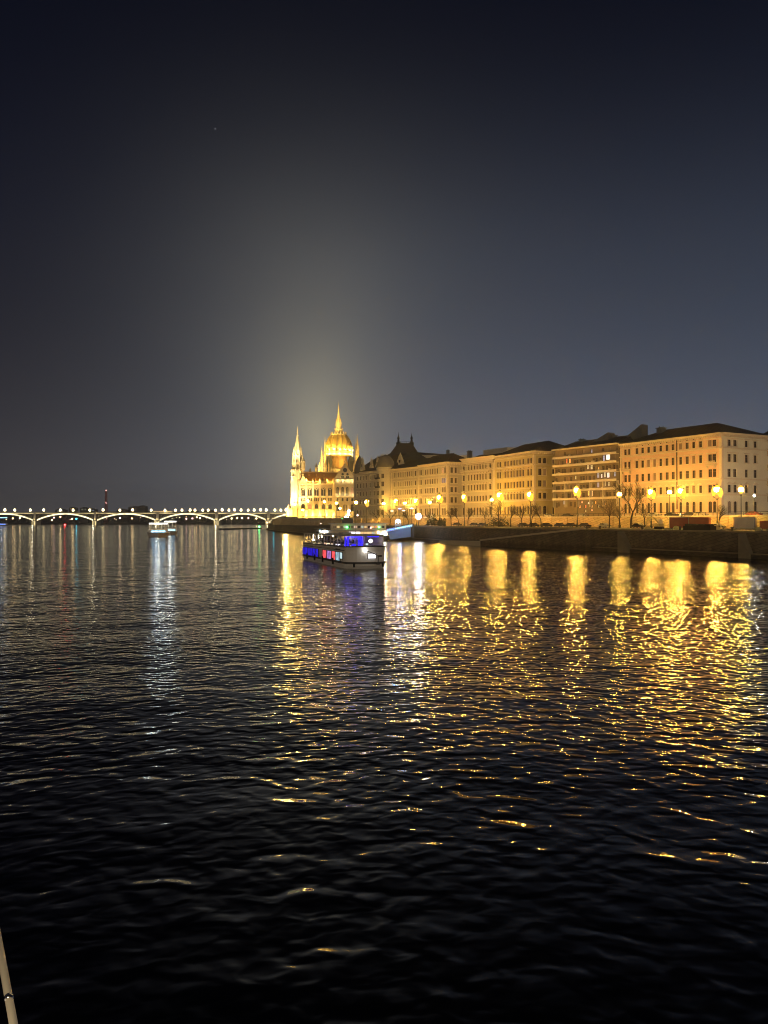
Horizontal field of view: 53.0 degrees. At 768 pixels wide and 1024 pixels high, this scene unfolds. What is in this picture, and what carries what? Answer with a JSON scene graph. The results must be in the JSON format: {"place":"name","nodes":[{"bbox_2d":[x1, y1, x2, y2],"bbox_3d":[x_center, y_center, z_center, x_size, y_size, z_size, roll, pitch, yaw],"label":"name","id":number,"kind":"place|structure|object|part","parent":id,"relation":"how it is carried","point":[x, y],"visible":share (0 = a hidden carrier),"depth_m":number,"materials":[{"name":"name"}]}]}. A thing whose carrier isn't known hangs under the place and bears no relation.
{"place":"outdoors","nodes":[
{"label":"outdoors","id":0,"kind":"place"},
{"bbox_2d":[0,929,17,1023],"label":"handrail","id":1,"kind":"object","parent":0,"point":[8,998],"visible":1,"depth_m":2.29,"materials":[{"name":"metal"}]},
{"bbox_2d":[69,507,77,522],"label":"house","id":2,"kind":"structure","parent":0,"point":[74,517],"depth_m":1741.11,"materials":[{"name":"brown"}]},
{"bbox_2d":[0,523,265,524],"bbox_3d":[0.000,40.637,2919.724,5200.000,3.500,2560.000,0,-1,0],"label":"bank ground","id":3,"kind":"structure","parent":0,"point":[134,523],"depth_m":1658.02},
{"bbox_2d":[55,509,67,522],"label":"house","id":4,"kind":"structure","parent":3,"relation":"on","point":[62,511],"depth_m":1721.11,"materials":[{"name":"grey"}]},
{"bbox_2d":[80,507,89,522],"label":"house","id":5,"kind":"structure","parent":3,"relation":"on","point":[83,510],"depth_m":1701.08,"materials":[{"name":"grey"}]},
{"bbox_2d":[90,508,97,520],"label":"house","id":6,"kind":"structure","parent":3,"relation":"on","point":[93,510],"depth_m":1761.13,"materials":[{"name":"black"}]},
{"bbox_2d":[104,490,107,522],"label":"radio mast","id":7,"kind":"object","parent":3,"relation":"on","point":[106,505],"visible":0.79,"depth_m":1749.07,"materials":[{"name":"red"}]},
{"bbox_2d":[117,509,129,522],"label":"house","id":8,"kind":"structure","parent":3,"relation":"on","point":[125,519],"depth_m":1721.00,"materials":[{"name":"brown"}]},
{"bbox_2d":[138,505,147,522],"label":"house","id":9,"kind":"structure","parent":3,"relation":"on","point":[143,508],"depth_m":1801.20,"materials":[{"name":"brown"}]},
{"bbox_2d":[0,514,288,522],"bbox_3d":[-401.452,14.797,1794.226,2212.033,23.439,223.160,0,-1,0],"label":"woods","id":10,"kind":"object","parent":3,"relation":"on","point":[114,519],"visible":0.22,"depth_m":1720.64,"materials":[{"name":"plant"}]},
{"bbox_2d":[202,510,214,522],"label":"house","id":11,"kind":"structure","parent":3,"relation":"on","point":[210,520],"depth_m":1721.01,"materials":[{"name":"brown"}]},
{"bbox_2d":[128,506,139,522],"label":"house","id":12,"kind":"structure","parent":0,"point":[136,508],"depth_m":1801.13,"materials":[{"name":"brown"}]},
{"bbox_2d":[1,511,291,522],"bbox_3d":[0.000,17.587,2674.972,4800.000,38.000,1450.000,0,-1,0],"label":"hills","id":13,"kind":"structure","parent":0,"point":[245,519],"depth_m":2240.40,"materials":[{"name":"black"}]},
{"bbox_2d":[187,510,198,522],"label":"house","id":14,"kind":"structure","parent":0,"point":[189,518],"depth_m":1720.97,"materials":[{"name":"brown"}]},
{"bbox_2d":[0,525,767,1023],"bbox_3d":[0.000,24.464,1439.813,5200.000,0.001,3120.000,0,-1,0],"label":"water","id":15,"kind":"structure","parent":0,"point":[254,775],"depth_m":23.53,"materials":[{"name":"black liquid"}]},
{"bbox_2d":[0,512,285,524],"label":"arch bridge","id":16,"kind":"structure","parent":15,"relation":"in","point":[36,519],"depth_m":1399.79,"materials":[{"name":"metal"}]},
{"bbox_2d":[153,511,171,512],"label":"tram","id":17,"kind":"object","parent":16,"relation":"on","point":[163,511],"visible":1,"depth_m":1404.78,"materials":[{"name":"yellow"}]},
{"bbox_2d":[147,523,169,536],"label":"tour boat","id":18,"kind":"object","parent":15,"relation":"on","point":[155,532],"visible":0.98,"depth_m":375.14,"materials":[{"name":"grey metal"}]},
{"bbox_2d":[164,521,177,534],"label":"tour boat","id":19,"kind":"object","parent":15,"relation":"on","point":[172,531],"visible":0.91,"depth_m":430.21,"materials":[{"name":"grey metal"}]},
{"bbox_2d":[219,526,261,529],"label":"floating pier","id":20,"kind":"structure","parent":15,"relation":"on","point":[240,528],"depth_m":735.98,"materials":[{"name":"metal"}]},
{"bbox_2d":[302,523,386,568],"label":"excursion boat","id":21,"kind":"object","parent":15,"relation":"on","point":[347,550],"visible":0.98,"depth_m":132.82,"materials":[{"name":"white metal"}]},
{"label":"window","id":22,"kind":"part","parent":21,"relation":"part of","materials":[{"name":"blue glass"}]},
{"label":"window","id":23,"kind":"part","parent":21,"relation":"part of","materials":[{"name":"red glass"}]},
{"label":"window","id":24,"kind":"part","parent":21,"relation":"part of","materials":[{"name":"purple glass"}]},
{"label":"window","id":25,"kind":"part","parent":21,"relation":"part of","materials":[{"name":"red glass"}]},
{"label":"window","id":26,"kind":"part","parent":21,"relation":"part of","materials":[{"name":"blue"}]},
{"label":"bow window","id":27,"kind":"part","parent":21,"relation":"part of","materials":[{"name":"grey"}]},
{"bbox_2d":[314,505,388,540],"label":"moored ship","id":28,"kind":"object","parent":15,"relation":"on","point":[347,524],"visible":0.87,"depth_m":300.63,"materials":[{"name":"white metal"}]},
{"bbox_2d":[386,519,413,539],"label":"landing pontoon","id":29,"kind":"object","parent":15,"relation":"on","point":[404,531],"visible":1,"depth_m":295.93,"materials":[{"name":"metal"}]},
{"bbox_2d":[0,0,767,512],"label":"sky","id":30,"kind":"structure","parent":0,"point":[458,226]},
{"bbox_2d":[266,523,767,559],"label":"quay wall","id":31,"kind":"structure","parent":0,"point":[712,543],"depth_m":190.38,"materials":[{"name":"stone"}]},
{"bbox_2d":[439,528,600,550],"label":"ramp","id":32,"kind":"object","parent":31,"relation":"attached to","point":[579,539],"visible":0.82,"depth_m":216.59,"materials":[{"name":"stone"}]},
{"bbox_2d":[617,531,631,552],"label":"quay steps","id":33,"kind":"structure","parent":31,"relation":"attached to","point":[623,545],"depth_m":194.79,"materials":[{"name":"grey stone"}]},
{"bbox_2d":[738,533,752,558],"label":"quay steps","id":34,"kind":"structure","parent":31,"relation":"attached to","point":[745,551],"depth_m":163.78,"materials":[{"name":"grey stone"}]},
{"bbox_2d":[386,525,767,530],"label":"quay ground","id":35,"kind":"structure","parent":0,"point":[590,528],"depth_m":252.74,"materials":[{"name":"concrete"}]},
{"bbox_2d":[365,499,368,522],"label":"street lamp","id":36,"kind":"object","parent":35,"relation":"on","point":[366,503],"visible":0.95,"depth_m":379.68,"materials":[{"name":"yellow glass"}]},
{"bbox_2d":[369,509,383,522],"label":"bare tree","id":37,"kind":"object","parent":35,"relation":"on","point":[377,513],"visible":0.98,"depth_m":364.51,"materials":[{"name":"brown plant"}]},
{"bbox_2d":[414,496,418,525],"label":"street lamp","id":38,"kind":"object","parent":35,"relation":"on","point":[416,502],"visible":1,"depth_m":350.23,"materials":[{"name":"yellow glass"}]},
{"bbox_2d":[415,514,420,525],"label":"floodlight mast","id":39,"kind":"object","parent":35,"relation":"on","point":[418,516],"visible":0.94,"depth_m":317.37,"materials":[{"name":"metal"}]},
{"bbox_2d":[426,512,438,524],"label":"bush","id":40,"kind":"object","parent":35,"relation":"on","point":[434,520],"visible":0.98,"depth_m":328.30,"materials":[{"name":"green plant"}]},
{"bbox_2d":[436,492,442,517],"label":"street lamp","id":41,"kind":"object","parent":35,"relation":"on","point":[439,497],"visible":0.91,"depth_m":333.74,"materials":[{"name":"yellow glass"}]},
{"bbox_2d":[437,518,445,525],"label":"bush","id":42,"kind":"object","parent":35,"relation":"on","point":[440,523],"visible":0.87,"depth_m":322.18,"materials":[{"name":"green plant"}]},
{"bbox_2d":[449,508,458,525],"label":"bare tree","id":43,"kind":"object","parent":35,"relation":"on","point":[454,512],"visible":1,"depth_m":312.25,"materials":[{"name":"brown plant"}]},
{"bbox_2d":[462,492,466,525],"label":"street lamp","id":44,"kind":"object","parent":35,"relation":"on","point":[464,498],"visible":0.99,"depth_m":318.03,"materials":[{"name":"yellow glass"}]},
{"bbox_2d":[478,506,493,526],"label":"bare tree","id":45,"kind":"object","parent":35,"relation":"on","point":[485,513],"visible":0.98,"depth_m":297.07,"materials":[{"name":"brown plant"}]},
{"bbox_2d":[487,499,504,525],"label":"bare tree","id":46,"kind":"object","parent":35,"relation":"on","point":[501,506],"visible":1,"depth_m":292.88,"materials":[{"name":"brown plant"}]},
{"bbox_2d":[487,516,511,526],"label":"bush","id":47,"kind":"object","parent":35,"relation":"on","point":[496,523],"visible":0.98,"depth_m":289.59,"materials":[{"name":"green plant"}]},
{"bbox_2d":[497,490,502,524],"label":"street lamp","id":48,"kind":"object","parent":35,"relation":"on","point":[499,495],"visible":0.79,"depth_m":297.33,"materials":[{"name":"yellow glass"}]},
{"bbox_2d":[508,504,517,526],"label":"bare tree","id":49,"kind":"object","parent":35,"relation":"on","point":[510,510],"visible":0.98,"depth_m":284.07,"materials":[{"name":"brown plant"}]},
{"bbox_2d":[273,515,767,528],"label":"retaining wall","id":50,"kind":"structure","parent":35,"relation":"on","point":[725,520],"depth_m":289.26,"materials":[{"name":"stone"}]},
{"bbox_2d":[278,511,767,518],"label":"street railing","id":51,"kind":"object","parent":50,"relation":"on","point":[635,514],"visible":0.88,"depth_m":266.05,"materials":[{"name":"metal"}]},
{"bbox_2d":[513,503,528,526],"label":"bare tree","id":52,"kind":"object","parent":35,"relation":"on","point":[523,512],"visible":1,"depth_m":278.79,"materials":[{"name":"brown plant"}]},
{"bbox_2d":[527,488,533,526],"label":"street lamp","id":53,"kind":"object","parent":35,"relation":"on","point":[530,496],"visible":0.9,"depth_m":282.92,"materials":[{"name":"yellow glass"}]},
{"bbox_2d":[528,523,539,526],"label":"parked car","id":54,"kind":"object","parent":35,"relation":"on","point":[534,524],"visible":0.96,"depth_m":275.11,"materials":[{"name":"black metal"}]},
{"bbox_2d":[529,503,541,526],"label":"bare tree","id":55,"kind":"object","parent":35,"relation":"on","point":[536,512],"visible":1,"depth_m":270.34,"materials":[{"name":"brown plant"}]},
{"bbox_2d":[530,506,540,526],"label":"bare tree","id":56,"kind":"object","parent":35,"relation":"on","point":[533,514],"visible":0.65,"depth_m":274.51,"materials":[{"name":"brown plant"}]},
{"bbox_2d":[540,523,552,526],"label":"parked car","id":57,"kind":"object","parent":35,"relation":"on","point":[547,524],"visible":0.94,"depth_m":269.51,"materials":[{"name":"black metal"}]},
{"bbox_2d":[554,523,564,526],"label":"parked car","id":58,"kind":"object","parent":35,"relation":"on","point":[559,524],"visible":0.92,"depth_m":263.71,"materials":[{"name":"black metal"}]},
{"bbox_2d":[565,523,577,526],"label":"parked car","id":59,"kind":"object","parent":35,"relation":"on","point":[570,524],"visible":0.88,"depth_m":258.55,"materials":[{"name":"black metal"}]},
{"bbox_2d":[573,484,580,526],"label":"street lamp","id":60,"kind":"object","parent":35,"relation":"on","point":[576,491],"visible":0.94,"depth_m":262.35,"materials":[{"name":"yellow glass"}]},
{"bbox_2d":[578,523,590,526],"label":"parked car","id":61,"kind":"object","parent":35,"relation":"on","point":[583,524],"visible":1,"depth_m":252.87,"materials":[{"name":"black metal"}]},
{"bbox_2d":[598,523,610,527],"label":"parked car","id":62,"kind":"object","parent":35,"relation":"on","point":[603,525],"visible":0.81,"depth_m":244.89,"materials":[{"name":"silver metal"}]},
{"bbox_2d":[598,499,617,527],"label":"bare tree","id":63,"kind":"object","parent":35,"relation":"on","point":[604,503],"visible":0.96,"depth_m":243.53,"materials":[{"name":"brown plant"}]},
{"bbox_2d":[610,506,627,527],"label":"bare tree","id":64,"kind":"object","parent":35,"relation":"on","point":[618,511],"visible":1,"depth_m":237.66,"materials":[{"name":"brown plant"}]},
{"bbox_2d":[617,490,620,527],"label":"street lamp","id":65,"kind":"object","parent":35,"relation":"on","point":[619,495],"visible":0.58,"depth_m":245.16,"materials":[{"name":"white metal"}]},
{"bbox_2d":[611,480,651,527],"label":"bare tree","id":66,"kind":"object","parent":35,"relation":"on","point":[638,495],"visible":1,"depth_m":231.28,"materials":[{"name":"brown plant"}]},
{"bbox_2d":[632,523,645,527],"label":"parked car","id":67,"kind":"object","parent":35,"relation":"on","point":[637,525],"visible":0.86,"depth_m":232.27,"materials":[{"name":"black metal"}]},
{"bbox_2d":[636,502,654,526],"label":"bare tree","id":68,"kind":"object","parent":35,"relation":"on","point":[645,510],"visible":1,"depth_m":228.65,"materials":[{"name":"brown plant"}]},
{"bbox_2d":[646,487,655,527],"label":"street lamp","id":69,"kind":"object","parent":35,"relation":"on","point":[652,493],"visible":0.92,"depth_m":233.57,"materials":[{"name":"yellow glass"}]},
{"bbox_2d":[645,517,663,528],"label":"excavator","id":70,"kind":"object","parent":35,"relation":"on","point":[659,522],"visible":0.91,"depth_m":200.82,"materials":[{"name":"metal"}]},
{"bbox_2d":[669,517,688,528],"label":"site container","id":71,"kind":"object","parent":35,"relation":"on","point":[678,521],"visible":0.74,"depth_m":217.52,"materials":[{"name":"metal"}]},
{"bbox_2d":[676,485,685,516],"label":"street lamp","id":72,"kind":"object","parent":35,"relation":"on","point":[680,491],"visible":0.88,"depth_m":223.93,"materials":[{"name":"yellow glass"}]},
{"bbox_2d":[689,517,710,523],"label":"site container","id":73,"kind":"object","parent":35,"relation":"on","point":[699,520],"visible":0.57,"depth_m":212.44,"materials":[{"name":"metal"}]},
{"bbox_2d":[711,484,722,522],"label":"street lamp","id":74,"kind":"object","parent":35,"relation":"on","point":[716,489],"visible":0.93,"depth_m":213.45,"materials":[{"name":"yellow glass"}]},
{"bbox_2d":[714,523,725,528],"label":"parked car","id":75,"kind":"object","parent":35,"relation":"on","point":[721,526],"visible":0.38,"depth_m":207.91,"materials":[{"name":"beige metal"}]},
{"bbox_2d":[718,504,729,526],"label":"bare tree","id":76,"kind":"object","parent":35,"relation":"on","point":[721,511],"visible":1,"depth_m":206.29,"materials":[{"name":"brown plant"}]},
{"bbox_2d":[739,484,743,516],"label":"street lamp","id":77,"kind":"object","parent":35,"relation":"on","point":[741,489],"visible":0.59,"depth_m":207.09,"materials":[{"name":"white metal"}]},
{"bbox_2d":[733,517,756,528],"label":"site container","id":78,"kind":"object","parent":35,"relation":"on","point":[744,522],"visible":0.97,"depth_m":201.49,"materials":[{"name":"metal"}]},
{"bbox_2d":[760,521,767,528],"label":"site container","id":79,"kind":"object","parent":35,"relation":"on","point":[763,524],"visible":0.85,"depth_m":199.33,"materials":[{"name":"metal"}]},
{"bbox_2d":[683,524,715,529],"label":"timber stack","id":80,"kind":"object","parent":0,"point":[699,527],"visible":0.98,"depth_m":181.39,"materials":[{"name":"brown wood"}]},
{"label":"upper street ground","id":81,"kind":"structure","parent":0,"visible":0},
{"bbox_2d":[286,403,358,517],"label":"parliament","id":82,"kind":"structure","parent":81,"relation":"on","point":[332,482],"depth_m":542.06,"materials":[{"name":"yellow stone"}]},
{"bbox_2d":[307,487,311,495],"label":"window","id":83,"kind":"structure","parent":82,"relation":"in","point":[309,492],"depth_m":541.92,"materials":[{"name":"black glass"}]},
{"bbox_2d":[314,487,318,495],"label":"window","id":84,"kind":"structure","parent":82,"relation":"in","point":[315,487],"depth_m":542.59,"materials":[{"name":"black glass"}]},
{"bbox_2d":[341,468,348,477],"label":"gable windows","id":85,"kind":"structure","parent":82,"relation":"in","point":[345,469],"depth_m":541.86,"materials":[{"name":"black glass"}]},
{"bbox_2d":[352,453,414,517],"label":"gabled house","id":86,"kind":"structure","parent":81,"relation":"on","point":[372,481],"depth_m":425.32,"materials":[{"name":"yellow stone"}]},
{"bbox_2d":[390,458,428,517],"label":"long house","id":87,"kind":"structure","parent":81,"relation":"on","point":[404,481],"depth_m":399.78,"materials":[{"name":"beige paint"}]},
{"bbox_2d":[380,432,466,458],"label":"steep roof hall","id":88,"kind":"structure","parent":81,"relation":"on","point":[407,448],"depth_m":466.18,"materials":[{"name":"grey paint"}]},
{"bbox_2d":[417,453,464,516],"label":"corner house","id":89,"kind":"structure","parent":81,"relation":"on","point":[441,474],"depth_m":370.69,"materials":[{"name":"yellow stone"}]},
{"bbox_2d":[459,447,512,516],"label":"attic house","id":90,"kind":"structure","parent":81,"relation":"on","point":[477,473],"depth_m":357.75,"materials":[{"name":"beige paint"}]},
{"bbox_2d":[492,441,563,516],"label":"yellow palace","id":91,"kind":"structure","parent":81,"relation":"on","point":[520,471],"depth_m":325.37,"materials":[{"name":"yellow paint"}]},
{"bbox_2d":[551,424,647,516],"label":"balcony block","id":92,"kind":"structure","parent":81,"relation":"on","point":[590,469],"depth_m":297.14,"materials":[{"name":"beige"}]},
{"bbox_2d":[648,512,661,515],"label":"parked car","id":93,"kind":"object","parent":81,"relation":"on","point":[655,513],"visible":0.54,"depth_m":252.79,"materials":[{"name":"silver metal"}]},
{"bbox_2d":[667,488,670,511],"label":"street lamp","id":94,"kind":"object","parent":81,"relation":"on","point":[669,492],"visible":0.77,"depth_m":255.79,"materials":[{"name":"gold metal"}]},
{"bbox_2d":[664,513,678,515],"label":"parked car","id":95,"kind":"object","parent":81,"relation":"on","point":[669,514],"visible":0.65,"depth_m":246.91,"materials":[{"name":"grey metal"}]},
{"bbox_2d":[618,423,767,515],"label":"corner palace","id":96,"kind":"structure","parent":81,"relation":"on","point":[697,462],"depth_m":255.04,"materials":[{"name":"yellow stone"}]},
{"bbox_2d":[686,502,688,511],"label":"window","id":97,"kind":"structure","parent":96,"relation":"in","point":[687,503],"depth_m":257.18,"materials":[{"name":"black glass"}]},
{"bbox_2d":[709,501,711,512],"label":"window","id":98,"kind":"structure","parent":96,"relation":"in","point":[710,503],"depth_m":249.08,"materials":[{"name":"black glass"}]},
{"bbox_2d":[713,501,715,512],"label":"window","id":99,"kind":"structure","parent":96,"relation":"in","point":[714,503],"depth_m":247.75,"materials":[{"name":"black glass"}]},
{"bbox_2d":[728,501,730,512],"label":"window","id":100,"kind":"structure","parent":96,"relation":"in","point":[729,503],"depth_m":247.20,"materials":[{"name":"brown glass"}]},
{"bbox_2d":[745,502,747,512],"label":"window","id":101,"kind":"structure","parent":96,"relation":"in","point":[746,503],"depth_m":251.10,"materials":[{"name":"black glass"}]},
{"bbox_2d":[693,513,708,515],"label":"parked car","id":102,"kind":"object","parent":81,"relation":"on","point":[696,514],"visible":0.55,"depth_m":237.08,"materials":[{"name":"silver metal"}]},
{"bbox_2d":[745,511,762,514],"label":"parked car","id":103,"kind":"object","parent":81,"relation":"on","point":[753,514],"visible":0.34,"depth_m":221.46,"materials":[{"name":"red metal"}]},
{"bbox_2d":[763,431,767,514],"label":"side street house","id":104,"kind":"structure","parent":81,"relation":"on","point":[767,467],"depth_m":255.57,"materials":[{"name":"brown stone"}]}
]}

